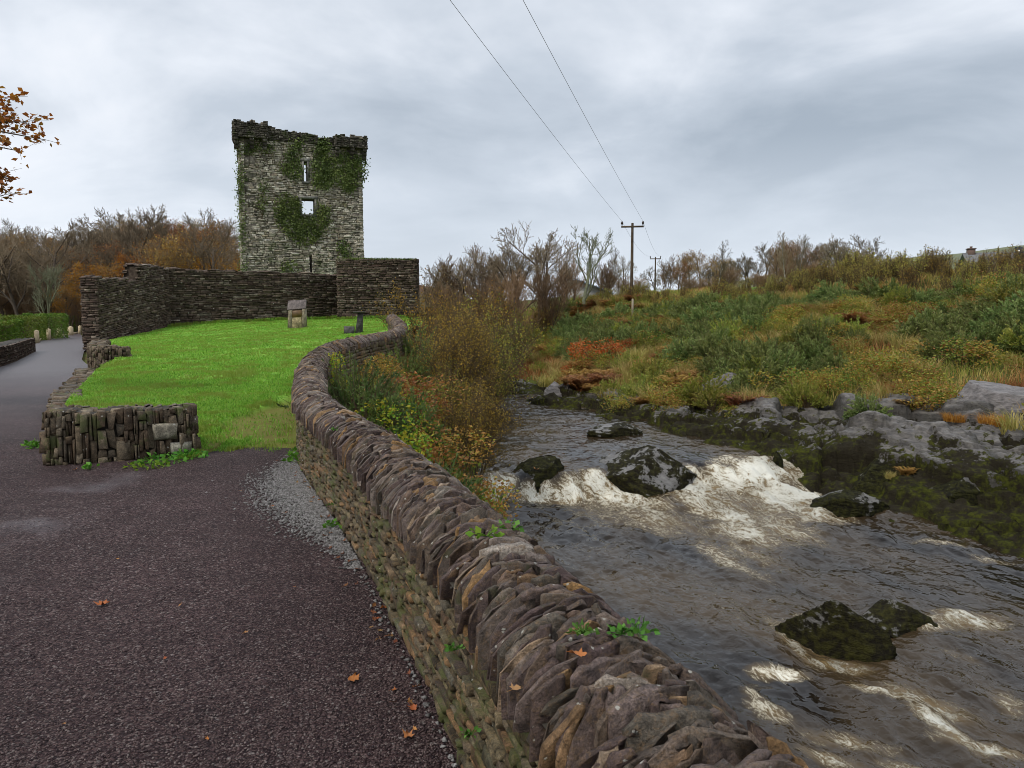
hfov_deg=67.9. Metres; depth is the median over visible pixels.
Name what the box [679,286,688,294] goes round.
young willow
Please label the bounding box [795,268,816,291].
young willow
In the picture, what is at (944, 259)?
young willow
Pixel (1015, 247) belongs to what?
window
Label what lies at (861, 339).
grass tussock
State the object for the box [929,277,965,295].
young willow
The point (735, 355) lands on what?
gorse bush
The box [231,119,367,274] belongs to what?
castle tower
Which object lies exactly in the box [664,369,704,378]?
bracken clump
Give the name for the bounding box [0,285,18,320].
bare shrub
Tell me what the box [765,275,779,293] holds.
young willow
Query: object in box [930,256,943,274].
young brown willow
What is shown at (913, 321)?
gorse bush
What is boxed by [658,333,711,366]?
gorse bush
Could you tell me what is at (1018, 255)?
young willow
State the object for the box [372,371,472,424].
rust bramble
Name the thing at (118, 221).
bare tree
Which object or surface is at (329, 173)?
ivy patch
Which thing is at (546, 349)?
bramble bush
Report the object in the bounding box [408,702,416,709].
fallen leaf
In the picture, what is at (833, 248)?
bare tree
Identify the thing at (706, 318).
gorse bush
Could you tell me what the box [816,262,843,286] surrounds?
young willow
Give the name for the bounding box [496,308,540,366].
river willow
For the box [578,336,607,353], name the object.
gorse bush
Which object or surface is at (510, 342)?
river willow
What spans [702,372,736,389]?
rock slab
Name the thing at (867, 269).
young willow
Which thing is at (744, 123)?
sky
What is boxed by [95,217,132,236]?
brown leaved tree
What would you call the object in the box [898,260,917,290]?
young brown willow
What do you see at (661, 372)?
broom bush
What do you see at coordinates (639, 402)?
bracken clump
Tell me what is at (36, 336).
roadside post
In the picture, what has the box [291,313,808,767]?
stone wall
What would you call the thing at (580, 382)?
bracken clump
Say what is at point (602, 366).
bramble bush
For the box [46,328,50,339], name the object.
roadside post
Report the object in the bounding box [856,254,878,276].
young willow
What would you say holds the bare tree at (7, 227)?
on the ground at (904, 353)
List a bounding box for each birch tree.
[606,247,619,284]
[685,258,693,280]
[714,240,731,288]
[773,232,791,279]
[792,234,809,270]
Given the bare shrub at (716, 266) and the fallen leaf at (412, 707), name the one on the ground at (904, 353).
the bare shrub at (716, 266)
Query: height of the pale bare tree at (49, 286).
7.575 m
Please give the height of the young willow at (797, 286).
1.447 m
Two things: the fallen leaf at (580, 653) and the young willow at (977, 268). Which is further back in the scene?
the young willow at (977, 268)
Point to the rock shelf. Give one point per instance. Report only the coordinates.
(827, 449)
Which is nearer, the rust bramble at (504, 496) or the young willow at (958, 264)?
the rust bramble at (504, 496)
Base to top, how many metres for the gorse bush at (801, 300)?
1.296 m
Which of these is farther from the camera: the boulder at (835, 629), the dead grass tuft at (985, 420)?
the dead grass tuft at (985, 420)
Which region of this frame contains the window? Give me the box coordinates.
[1014,247,1023,259]
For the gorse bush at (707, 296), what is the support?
on the ground at (904, 353)
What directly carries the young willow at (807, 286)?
on the ground at (904, 353)
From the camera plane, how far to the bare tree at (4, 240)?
94.57 m
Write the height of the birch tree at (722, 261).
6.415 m
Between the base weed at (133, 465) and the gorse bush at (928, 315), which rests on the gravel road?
the base weed at (133, 465)
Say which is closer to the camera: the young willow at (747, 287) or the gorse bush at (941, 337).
the gorse bush at (941, 337)
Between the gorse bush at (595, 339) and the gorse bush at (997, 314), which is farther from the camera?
the gorse bush at (595, 339)
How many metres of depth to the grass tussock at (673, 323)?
37.41 m
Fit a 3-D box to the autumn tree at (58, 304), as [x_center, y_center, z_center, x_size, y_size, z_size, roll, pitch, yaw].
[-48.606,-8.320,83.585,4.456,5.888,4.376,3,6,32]
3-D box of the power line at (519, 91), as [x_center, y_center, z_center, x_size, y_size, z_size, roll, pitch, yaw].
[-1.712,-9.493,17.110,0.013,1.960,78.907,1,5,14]
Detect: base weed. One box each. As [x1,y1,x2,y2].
[20,438,39,448]
[81,462,99,469]
[123,458,170,470]
[134,451,192,464]
[168,448,208,459]
[281,446,299,463]
[323,518,341,528]
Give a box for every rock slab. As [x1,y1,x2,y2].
[544,381,561,396]
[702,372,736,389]
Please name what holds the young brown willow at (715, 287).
on the ground at (904, 353)
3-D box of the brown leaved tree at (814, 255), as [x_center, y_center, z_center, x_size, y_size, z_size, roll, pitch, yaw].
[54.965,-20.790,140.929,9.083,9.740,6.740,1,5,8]
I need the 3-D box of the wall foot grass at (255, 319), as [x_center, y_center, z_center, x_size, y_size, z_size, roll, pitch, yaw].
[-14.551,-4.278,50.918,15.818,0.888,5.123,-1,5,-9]
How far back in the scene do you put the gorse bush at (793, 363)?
24.27 m
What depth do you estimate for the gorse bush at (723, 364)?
25.78 m
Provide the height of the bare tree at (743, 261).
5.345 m
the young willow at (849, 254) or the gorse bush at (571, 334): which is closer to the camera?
the young willow at (849, 254)
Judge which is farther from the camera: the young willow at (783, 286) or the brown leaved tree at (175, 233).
the brown leaved tree at (175, 233)
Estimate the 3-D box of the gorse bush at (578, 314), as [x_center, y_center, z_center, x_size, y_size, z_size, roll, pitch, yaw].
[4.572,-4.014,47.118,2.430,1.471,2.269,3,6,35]
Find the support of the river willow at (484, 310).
on the ground at (904, 353)
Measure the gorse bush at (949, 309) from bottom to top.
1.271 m
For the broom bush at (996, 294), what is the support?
on the ground at (904, 353)
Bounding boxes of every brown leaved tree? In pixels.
[0,232,37,314]
[0,243,30,306]
[36,237,66,253]
[54,239,136,299]
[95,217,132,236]
[117,218,189,244]
[123,231,210,268]
[138,217,217,245]
[143,228,207,269]
[150,224,215,263]
[154,218,239,269]
[164,237,239,269]
[225,245,239,267]
[671,260,695,288]
[673,252,708,281]
[683,249,720,283]
[706,259,734,279]
[764,241,809,278]
[783,243,819,267]
[800,249,827,266]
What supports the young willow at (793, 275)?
on the ground at (904, 353)
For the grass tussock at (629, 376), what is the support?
on the ground at (904, 353)
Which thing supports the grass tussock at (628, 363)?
on the ground at (904, 353)
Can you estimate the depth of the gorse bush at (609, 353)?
34.06 m
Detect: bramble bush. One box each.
[528,335,563,345]
[529,348,558,359]
[537,337,573,352]
[561,363,587,376]
[571,351,613,365]
[572,295,604,306]
[593,316,618,324]
[593,354,634,367]
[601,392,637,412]
[615,311,640,317]
[630,356,689,375]
[632,328,685,344]
[643,378,701,408]
[651,397,690,411]
[655,314,683,330]
[674,355,707,370]
[717,404,736,416]
[718,333,751,344]
[729,327,760,338]
[744,336,779,348]
[746,366,827,392]
[761,316,795,330]
[762,304,798,319]
[767,306,817,328]
[778,318,836,331]
[791,371,850,395]
[805,370,828,386]
[810,320,849,339]
[811,363,879,394]
[818,300,845,315]
[818,353,915,384]
[819,298,859,313]
[828,335,872,355]
[836,294,872,309]
[838,352,946,380]
[840,306,891,321]
[842,345,907,378]
[863,366,948,386]
[866,323,894,335]
[867,296,906,309]
[867,312,909,330]
[868,381,944,399]
[873,300,947,319]
[888,300,953,318]
[891,372,962,407]
[899,335,1007,369]
[899,382,963,411]
[919,298,961,308]
[955,292,982,301]
[961,269,1022,292]
[972,278,1020,298]
[1003,354,1023,372]
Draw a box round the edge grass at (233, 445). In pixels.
[178,432,294,459]
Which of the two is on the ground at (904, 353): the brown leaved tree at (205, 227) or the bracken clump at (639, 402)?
the brown leaved tree at (205, 227)
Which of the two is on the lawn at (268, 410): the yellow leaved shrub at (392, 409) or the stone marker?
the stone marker
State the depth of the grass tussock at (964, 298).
29.41 m
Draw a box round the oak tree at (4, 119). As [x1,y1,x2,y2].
[0,86,60,202]
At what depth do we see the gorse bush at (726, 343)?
28.30 m
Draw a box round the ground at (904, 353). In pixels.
[4,245,1023,513]
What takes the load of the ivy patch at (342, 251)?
attached to the castle tower
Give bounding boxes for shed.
[567,279,613,298]
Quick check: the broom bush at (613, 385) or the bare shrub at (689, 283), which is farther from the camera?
the bare shrub at (689, 283)
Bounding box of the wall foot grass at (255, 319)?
[168,314,413,326]
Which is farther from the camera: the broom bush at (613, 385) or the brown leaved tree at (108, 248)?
the brown leaved tree at (108, 248)
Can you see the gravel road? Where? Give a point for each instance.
(29, 383)
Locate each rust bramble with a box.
[357,352,410,389]
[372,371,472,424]
[405,414,447,466]
[412,419,495,481]
[455,474,522,523]
[458,474,510,517]
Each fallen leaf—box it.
[93,599,109,604]
[348,672,359,680]
[402,729,413,737]
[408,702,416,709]
[507,682,520,691]
[566,648,586,656]
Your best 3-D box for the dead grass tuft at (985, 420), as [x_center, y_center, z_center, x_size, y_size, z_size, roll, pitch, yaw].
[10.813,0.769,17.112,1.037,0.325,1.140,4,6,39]
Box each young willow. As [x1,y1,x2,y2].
[598,287,610,298]
[605,289,614,299]
[634,284,640,293]
[639,282,650,291]
[643,287,659,300]
[651,294,659,302]
[662,288,669,300]
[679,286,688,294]
[712,277,730,295]
[718,281,730,295]
[729,285,742,297]
[730,280,745,295]
[739,275,752,293]
[749,285,765,293]
[761,282,783,293]
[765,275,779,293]
[767,274,789,294]
[783,267,804,285]
[787,272,799,291]
[790,266,816,284]
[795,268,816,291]
[801,277,817,293]
[811,264,826,285]
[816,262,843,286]
[817,258,831,282]
[830,249,859,270]
[833,260,851,282]
[835,265,874,292]
[836,248,865,283]
[836,266,853,282]
[844,255,884,279]
[845,267,865,280]
[854,247,881,263]
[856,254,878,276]
[856,261,878,283]
[859,254,888,283]
[869,256,900,280]
[880,256,895,281]
[883,249,908,279]
[884,251,914,280]
[896,249,929,288]
[923,244,956,274]
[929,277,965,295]
[939,274,967,293]
[951,259,966,271]
[954,260,978,282]
[962,260,989,276]
[963,255,982,268]
[973,254,1000,277]
[981,271,1006,284]
[988,243,1022,269]
[1013,250,1023,265]
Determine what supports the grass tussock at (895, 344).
on the ground at (904, 353)
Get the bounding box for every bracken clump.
[531,344,559,355]
[556,374,589,390]
[557,368,597,381]
[560,360,593,370]
[562,373,609,391]
[568,306,592,310]
[575,302,593,309]
[579,369,619,379]
[581,382,609,392]
[584,369,613,373]
[586,372,626,383]
[618,294,639,301]
[627,303,646,309]
[629,396,651,404]
[653,373,700,389]
[653,398,682,405]
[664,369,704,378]
[666,397,696,406]
[719,391,770,408]
[781,304,815,308]
[823,303,854,314]
[832,312,870,325]
[858,318,888,328]
[892,399,940,411]
[894,466,920,475]
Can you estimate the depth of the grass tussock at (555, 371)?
32.90 m
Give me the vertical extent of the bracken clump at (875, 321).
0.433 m
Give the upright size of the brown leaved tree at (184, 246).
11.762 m
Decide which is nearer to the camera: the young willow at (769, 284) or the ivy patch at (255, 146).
the young willow at (769, 284)
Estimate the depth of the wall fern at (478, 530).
2.89 m
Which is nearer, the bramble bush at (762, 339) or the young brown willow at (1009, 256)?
the bramble bush at (762, 339)
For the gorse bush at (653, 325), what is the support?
on the ground at (904, 353)
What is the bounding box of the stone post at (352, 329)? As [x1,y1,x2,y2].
[344,311,364,333]
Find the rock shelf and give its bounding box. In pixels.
[501,378,1023,558]
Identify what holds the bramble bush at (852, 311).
on the ground at (904, 353)
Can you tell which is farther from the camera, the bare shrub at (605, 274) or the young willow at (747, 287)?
the bare shrub at (605, 274)
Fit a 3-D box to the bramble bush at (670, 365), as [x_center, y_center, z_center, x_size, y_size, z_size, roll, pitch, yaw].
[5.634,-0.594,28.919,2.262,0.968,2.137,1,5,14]
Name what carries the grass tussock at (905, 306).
on the ground at (904, 353)
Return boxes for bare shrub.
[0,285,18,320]
[2,292,13,314]
[12,284,28,325]
[16,287,46,315]
[25,287,67,321]
[60,283,81,331]
[420,254,473,313]
[422,280,470,327]
[455,269,503,326]
[464,243,507,302]
[483,269,539,335]
[524,267,572,332]
[551,252,589,303]
[593,256,617,293]
[612,275,633,293]
[628,276,651,289]
[656,253,678,289]
[671,277,698,289]
[685,278,701,288]
[696,277,714,287]
[706,253,729,286]
[714,267,734,286]
[726,266,741,285]
[743,273,765,286]
[752,272,770,285]
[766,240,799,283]
[775,263,796,282]
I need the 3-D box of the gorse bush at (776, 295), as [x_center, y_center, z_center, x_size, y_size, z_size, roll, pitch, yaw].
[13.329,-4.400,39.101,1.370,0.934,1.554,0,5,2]
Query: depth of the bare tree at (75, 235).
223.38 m
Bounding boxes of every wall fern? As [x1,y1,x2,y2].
[444,642,464,651]
[459,725,481,738]
[465,524,504,538]
[494,519,523,531]
[565,618,599,635]
[606,622,635,637]
[617,615,659,641]
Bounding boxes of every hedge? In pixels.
[0,314,47,339]
[20,312,71,338]
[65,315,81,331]
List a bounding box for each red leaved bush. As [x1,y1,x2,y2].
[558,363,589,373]
[563,336,625,365]
[620,338,638,348]
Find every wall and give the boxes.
[0,337,35,366]
[39,403,201,465]
[46,368,95,407]
[79,258,419,351]
[87,339,131,368]
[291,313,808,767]
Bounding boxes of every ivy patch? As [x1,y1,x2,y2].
[232,148,248,271]
[239,139,276,165]
[253,178,277,221]
[270,192,334,248]
[276,136,331,184]
[280,257,303,272]
[303,148,370,204]
[335,238,355,261]
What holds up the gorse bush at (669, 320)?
on the ground at (904, 353)
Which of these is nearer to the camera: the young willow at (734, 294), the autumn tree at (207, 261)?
the young willow at (734, 294)
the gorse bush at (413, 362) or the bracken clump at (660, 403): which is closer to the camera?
the gorse bush at (413, 362)
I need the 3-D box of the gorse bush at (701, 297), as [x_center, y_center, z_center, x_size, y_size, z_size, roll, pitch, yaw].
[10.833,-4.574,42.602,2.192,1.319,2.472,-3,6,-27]
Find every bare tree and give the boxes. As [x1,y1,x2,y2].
[0,218,44,251]
[0,224,42,252]
[0,226,37,314]
[0,230,22,316]
[0,244,37,300]
[0,251,17,290]
[7,218,103,326]
[7,242,55,314]
[9,248,68,311]
[12,252,68,313]
[25,241,81,307]
[27,263,65,331]
[30,231,96,327]
[59,227,82,242]
[65,228,150,271]
[70,222,89,239]
[71,231,117,276]
[72,215,152,263]
[76,208,142,243]
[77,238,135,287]
[85,223,145,252]
[86,208,174,263]
[94,208,160,244]
[115,203,173,236]
[133,225,205,267]
[159,217,237,260]
[177,217,239,269]
[181,207,238,249]
[216,238,239,257]
[419,270,455,311]
[423,246,489,312]
[442,268,472,307]
[465,247,527,336]
[476,249,524,296]
[478,240,562,324]
[491,221,585,327]
[522,235,583,322]
[568,224,614,308]
[613,256,636,292]
[640,266,660,289]
[671,257,695,287]
[700,266,716,281]
[718,256,743,285]
[731,253,765,283]
[732,258,757,284]
[753,242,788,277]
[759,244,793,280]
[790,235,825,265]
[809,237,848,267]
[817,235,864,269]
[843,234,888,259]
[852,244,878,260]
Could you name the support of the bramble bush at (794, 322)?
on the ground at (904, 353)
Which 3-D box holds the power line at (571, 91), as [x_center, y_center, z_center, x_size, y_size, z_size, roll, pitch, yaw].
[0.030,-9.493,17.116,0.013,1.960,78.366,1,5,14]
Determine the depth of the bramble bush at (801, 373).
22.80 m
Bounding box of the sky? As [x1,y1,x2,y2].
[0,0,1023,300]
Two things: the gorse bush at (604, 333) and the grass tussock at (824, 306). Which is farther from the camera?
the gorse bush at (604, 333)
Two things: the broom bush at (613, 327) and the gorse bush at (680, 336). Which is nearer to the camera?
the gorse bush at (680, 336)
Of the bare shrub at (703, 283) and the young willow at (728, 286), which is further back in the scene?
the bare shrub at (703, 283)
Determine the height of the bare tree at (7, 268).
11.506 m
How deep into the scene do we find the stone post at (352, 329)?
30.27 m
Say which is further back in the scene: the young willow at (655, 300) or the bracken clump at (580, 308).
the bracken clump at (580, 308)
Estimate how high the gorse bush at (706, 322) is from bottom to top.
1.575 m
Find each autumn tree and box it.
[44,282,80,325]
[59,258,122,312]
[76,252,132,273]
[113,250,172,276]
[177,251,234,269]
[190,256,239,270]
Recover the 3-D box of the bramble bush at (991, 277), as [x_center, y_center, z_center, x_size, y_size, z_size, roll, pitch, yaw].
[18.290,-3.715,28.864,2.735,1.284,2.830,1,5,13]
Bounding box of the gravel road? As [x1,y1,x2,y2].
[0,331,457,767]
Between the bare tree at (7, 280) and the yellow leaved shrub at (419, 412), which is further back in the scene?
the bare tree at (7, 280)
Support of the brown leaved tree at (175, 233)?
on the ground at (904, 353)
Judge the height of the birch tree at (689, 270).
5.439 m
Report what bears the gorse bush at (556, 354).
on the ground at (904, 353)
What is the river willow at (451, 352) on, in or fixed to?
on the ground at (904, 353)
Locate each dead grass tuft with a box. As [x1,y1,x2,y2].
[939,412,967,422]
[976,412,1006,426]
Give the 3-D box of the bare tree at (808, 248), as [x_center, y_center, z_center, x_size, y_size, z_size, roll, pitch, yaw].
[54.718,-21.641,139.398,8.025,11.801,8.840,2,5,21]
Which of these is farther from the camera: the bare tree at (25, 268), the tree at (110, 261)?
the bare tree at (25, 268)
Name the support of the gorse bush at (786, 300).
on the ground at (904, 353)
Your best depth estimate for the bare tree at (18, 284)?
94.52 m
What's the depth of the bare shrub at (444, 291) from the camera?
47.58 m
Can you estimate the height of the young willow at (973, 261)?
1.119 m
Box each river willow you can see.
[361,267,457,347]
[402,302,497,408]
[408,293,508,418]
[418,276,524,393]
[418,359,484,439]
[419,293,549,406]
[430,291,489,381]
[431,371,522,486]
[436,283,522,349]
[446,323,526,420]
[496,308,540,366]
[528,304,561,333]
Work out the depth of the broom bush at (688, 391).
23.62 m
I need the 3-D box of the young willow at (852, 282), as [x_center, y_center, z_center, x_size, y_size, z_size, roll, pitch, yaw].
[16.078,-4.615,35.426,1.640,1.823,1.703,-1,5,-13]
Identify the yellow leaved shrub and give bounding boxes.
[328,351,359,395]
[354,397,430,453]
[397,427,437,460]
[398,391,430,434]
[482,486,502,507]
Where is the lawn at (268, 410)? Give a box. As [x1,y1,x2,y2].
[68,318,426,455]
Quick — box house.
[959,246,1023,270]
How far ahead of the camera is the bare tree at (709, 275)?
122.06 m
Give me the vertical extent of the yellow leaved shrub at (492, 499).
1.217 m
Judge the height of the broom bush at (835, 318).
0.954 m
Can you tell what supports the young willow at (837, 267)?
on the ground at (904, 353)
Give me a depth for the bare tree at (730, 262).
115.33 m
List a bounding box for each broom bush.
[276,347,413,437]
[328,363,428,448]
[383,381,452,464]
[425,445,488,498]
[534,360,546,369]
[540,340,561,356]
[590,378,620,393]
[604,294,623,307]
[606,322,627,332]
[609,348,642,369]
[614,381,636,396]
[621,374,657,396]
[626,334,650,348]
[628,355,651,375]
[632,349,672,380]
[634,293,652,305]
[634,363,677,390]
[637,337,662,351]
[673,369,728,409]
[691,383,734,411]
[708,315,744,340]
[714,312,751,334]
[716,291,731,300]
[728,353,777,379]
[738,291,758,299]
[753,316,775,329]
[757,322,781,336]
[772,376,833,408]
[778,322,813,344]
[793,315,824,324]
[814,312,850,331]
[839,315,873,333]
[841,301,870,319]
[850,352,872,367]
[876,282,914,304]
[981,273,1023,305]
[997,320,1023,350]
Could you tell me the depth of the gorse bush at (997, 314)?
24.04 m
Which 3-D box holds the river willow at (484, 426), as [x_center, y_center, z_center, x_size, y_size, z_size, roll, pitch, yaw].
[-0.685,0.965,14.453,1.584,2.458,2.003,1,5,13]
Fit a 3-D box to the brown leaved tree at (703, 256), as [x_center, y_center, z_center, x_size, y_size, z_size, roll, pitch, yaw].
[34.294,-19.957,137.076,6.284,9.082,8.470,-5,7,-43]
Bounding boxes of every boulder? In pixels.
[514,455,563,492]
[587,422,642,437]
[599,445,696,497]
[772,451,783,467]
[775,600,896,661]
[810,490,889,517]
[850,458,896,494]
[862,598,937,637]
[929,477,983,505]
[957,380,1023,413]
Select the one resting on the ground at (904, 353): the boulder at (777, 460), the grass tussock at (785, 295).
the grass tussock at (785, 295)
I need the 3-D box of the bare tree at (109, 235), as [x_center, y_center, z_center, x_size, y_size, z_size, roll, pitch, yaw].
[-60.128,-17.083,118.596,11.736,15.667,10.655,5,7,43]
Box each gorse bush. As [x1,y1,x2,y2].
[377,339,437,384]
[402,321,448,373]
[549,331,568,340]
[550,345,569,359]
[553,338,577,353]
[554,312,587,327]
[558,327,579,339]
[560,298,589,311]
[560,305,581,317]
[560,311,594,329]
[561,350,587,363]
[563,351,579,364]
[569,308,598,320]
[569,334,612,352]
[571,330,592,340]
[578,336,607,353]
[584,326,616,342]
[591,324,621,341]
[593,318,630,330]
[597,300,638,318]
[598,349,622,362]
[610,322,647,343]
[612,327,637,346]
[614,326,659,351]
[629,304,657,320]
[633,318,662,338]
[644,302,658,315]
[644,306,663,319]
[653,343,670,357]
[657,297,677,311]
[657,320,685,340]
[658,304,709,326]
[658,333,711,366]
[660,342,697,364]
[661,310,689,327]
[669,296,699,313]
[672,322,709,340]
[677,302,719,328]
[682,325,719,344]
[683,331,726,363]
[684,297,710,310]
[688,313,728,327]
[689,320,718,331]
[692,347,744,379]
[694,291,721,304]
[697,289,723,302]
[697,326,736,353]
[702,296,744,312]
[702,356,749,381]
[706,309,742,325]
[712,333,751,358]
[713,345,757,373]
[715,324,747,338]
[719,384,752,396]
[720,294,758,309]
[721,305,746,320]
[722,292,755,306]
[722,356,806,395]
[723,380,755,395]
[727,338,751,352]
[728,302,754,315]
[728,338,795,374]
[732,311,777,333]
[736,331,800,352]
[740,341,800,359]
[741,297,780,319]
[741,313,759,325]
[744,367,771,388]
[745,288,780,308]
[753,343,810,382]
[762,290,781,299]
[763,294,797,310]
[767,295,793,307]
[783,313,854,348]
[786,295,810,306]
[786,362,831,382]
[787,351,827,373]
[788,321,840,349]
[789,326,836,360]
[793,336,839,361]
[803,289,823,301]
[805,293,846,306]
[810,277,851,301]
[810,347,855,373]
[819,288,853,302]
[827,287,865,303]
[836,326,871,346]
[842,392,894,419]
[848,274,908,303]
[884,309,944,343]
[887,307,966,345]
[893,302,969,335]
[895,288,936,306]
[903,288,947,307]
[907,326,996,364]
[915,289,955,300]
[915,309,973,341]
[920,306,977,342]
[927,301,979,316]
[934,328,984,360]
[939,275,985,303]
[947,296,981,313]
[949,299,1010,324]
[964,309,1015,340]
[965,297,1023,327]
[965,323,1003,344]
[974,275,1023,308]
[979,267,1023,299]
[979,297,1023,322]
[985,276,1019,291]
[985,311,1023,338]
[994,315,1023,351]
[995,311,1023,328]
[998,289,1023,312]
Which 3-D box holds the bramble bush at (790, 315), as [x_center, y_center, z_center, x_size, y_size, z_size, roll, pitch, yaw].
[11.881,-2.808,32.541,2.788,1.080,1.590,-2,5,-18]
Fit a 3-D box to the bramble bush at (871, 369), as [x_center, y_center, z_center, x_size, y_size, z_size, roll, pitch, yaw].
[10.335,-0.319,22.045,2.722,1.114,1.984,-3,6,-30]
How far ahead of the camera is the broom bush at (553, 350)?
39.43 m
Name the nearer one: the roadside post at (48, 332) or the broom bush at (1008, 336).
the broom bush at (1008, 336)
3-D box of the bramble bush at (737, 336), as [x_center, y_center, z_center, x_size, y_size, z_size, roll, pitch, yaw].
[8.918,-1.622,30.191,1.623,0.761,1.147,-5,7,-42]
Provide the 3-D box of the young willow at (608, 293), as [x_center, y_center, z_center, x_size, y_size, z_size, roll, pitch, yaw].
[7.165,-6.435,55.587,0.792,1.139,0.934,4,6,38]
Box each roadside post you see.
[34,330,39,343]
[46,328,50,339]
[67,326,73,334]
[78,325,81,333]
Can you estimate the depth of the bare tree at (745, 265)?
105.66 m
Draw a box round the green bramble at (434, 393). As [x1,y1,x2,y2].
[414,383,451,408]
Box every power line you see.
[450,0,620,219]
[523,0,641,218]
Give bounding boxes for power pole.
[621,221,643,295]
[650,256,660,290]
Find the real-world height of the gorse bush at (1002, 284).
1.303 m
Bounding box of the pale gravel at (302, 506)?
[205,452,457,766]
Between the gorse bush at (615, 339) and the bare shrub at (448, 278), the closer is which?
the gorse bush at (615, 339)
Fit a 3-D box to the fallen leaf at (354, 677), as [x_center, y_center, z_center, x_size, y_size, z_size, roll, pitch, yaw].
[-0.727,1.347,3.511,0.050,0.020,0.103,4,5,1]
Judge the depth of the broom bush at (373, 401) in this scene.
11.01 m
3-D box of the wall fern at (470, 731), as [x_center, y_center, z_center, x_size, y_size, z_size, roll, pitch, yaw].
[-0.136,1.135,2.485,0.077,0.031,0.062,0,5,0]
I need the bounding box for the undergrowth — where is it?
[341,344,488,491]
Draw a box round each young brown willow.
[625,284,632,297]
[710,282,725,293]
[800,263,816,286]
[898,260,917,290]
[918,252,934,273]
[924,246,944,275]
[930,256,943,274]
[938,258,960,287]
[977,248,994,266]
[987,251,1006,274]
[996,246,1017,264]
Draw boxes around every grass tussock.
[528,354,543,362]
[530,349,552,360]
[530,373,558,386]
[541,364,564,373]
[542,366,568,381]
[543,359,563,368]
[567,348,598,366]
[591,383,621,398]
[592,296,615,306]
[601,372,638,384]
[604,359,633,379]
[613,356,649,369]
[617,365,650,383]
[618,377,675,405]
[619,345,648,357]
[622,342,655,353]
[636,301,653,308]
[642,342,667,354]
[663,319,687,329]
[664,365,694,379]
[672,358,695,372]
[724,383,786,401]
[747,389,782,404]
[752,329,782,342]
[762,380,820,394]
[770,287,794,298]
[799,303,820,314]
[800,310,821,317]
[813,300,843,314]
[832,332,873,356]
[837,379,927,400]
[841,367,906,388]
[842,297,871,309]
[843,333,874,344]
[854,330,887,345]
[859,346,896,362]
[865,302,893,316]
[866,321,897,335]
[873,328,917,346]
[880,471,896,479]
[884,330,922,350]
[896,337,933,354]
[897,337,928,349]
[898,301,937,318]
[903,354,955,378]
[954,293,975,303]
[980,404,1023,434]
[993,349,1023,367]
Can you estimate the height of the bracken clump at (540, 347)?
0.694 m
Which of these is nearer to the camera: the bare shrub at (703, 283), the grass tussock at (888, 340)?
the grass tussock at (888, 340)
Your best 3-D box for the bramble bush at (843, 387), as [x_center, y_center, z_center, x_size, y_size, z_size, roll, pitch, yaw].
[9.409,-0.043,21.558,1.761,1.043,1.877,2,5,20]
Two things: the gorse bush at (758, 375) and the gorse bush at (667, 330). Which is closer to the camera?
the gorse bush at (758, 375)
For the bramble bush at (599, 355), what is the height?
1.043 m
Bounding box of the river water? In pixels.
[462,386,1023,767]
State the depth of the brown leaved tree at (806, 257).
110.15 m
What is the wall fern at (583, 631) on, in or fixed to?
on the stone wall at (508, 607)
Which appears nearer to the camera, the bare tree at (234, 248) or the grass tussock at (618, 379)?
the grass tussock at (618, 379)
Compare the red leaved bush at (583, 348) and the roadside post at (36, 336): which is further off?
the roadside post at (36, 336)
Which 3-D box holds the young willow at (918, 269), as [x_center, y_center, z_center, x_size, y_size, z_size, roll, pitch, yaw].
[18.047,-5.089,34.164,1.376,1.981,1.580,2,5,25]
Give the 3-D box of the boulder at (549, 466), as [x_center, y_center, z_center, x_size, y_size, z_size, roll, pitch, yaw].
[0.513,2.019,16.049,1.394,0.968,0.800,0,5,0]
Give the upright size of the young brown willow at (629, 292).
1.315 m
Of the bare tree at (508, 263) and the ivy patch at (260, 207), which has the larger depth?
the bare tree at (508, 263)
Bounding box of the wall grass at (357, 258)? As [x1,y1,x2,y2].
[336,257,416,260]
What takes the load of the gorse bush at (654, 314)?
on the ground at (904, 353)
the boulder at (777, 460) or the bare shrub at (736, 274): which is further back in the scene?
the bare shrub at (736, 274)
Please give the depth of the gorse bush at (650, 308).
45.76 m
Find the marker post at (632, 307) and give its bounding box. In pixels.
[631,299,633,316]
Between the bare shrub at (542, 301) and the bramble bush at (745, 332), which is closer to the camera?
the bramble bush at (745, 332)
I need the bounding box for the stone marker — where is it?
[287,300,306,327]
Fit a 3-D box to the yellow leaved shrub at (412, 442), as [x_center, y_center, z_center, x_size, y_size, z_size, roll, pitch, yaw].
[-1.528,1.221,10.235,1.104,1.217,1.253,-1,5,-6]
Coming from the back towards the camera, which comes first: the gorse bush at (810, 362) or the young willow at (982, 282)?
the young willow at (982, 282)
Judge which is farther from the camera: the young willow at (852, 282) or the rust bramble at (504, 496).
the young willow at (852, 282)
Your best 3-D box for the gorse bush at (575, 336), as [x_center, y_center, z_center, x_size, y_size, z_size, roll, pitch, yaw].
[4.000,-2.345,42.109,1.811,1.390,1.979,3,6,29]

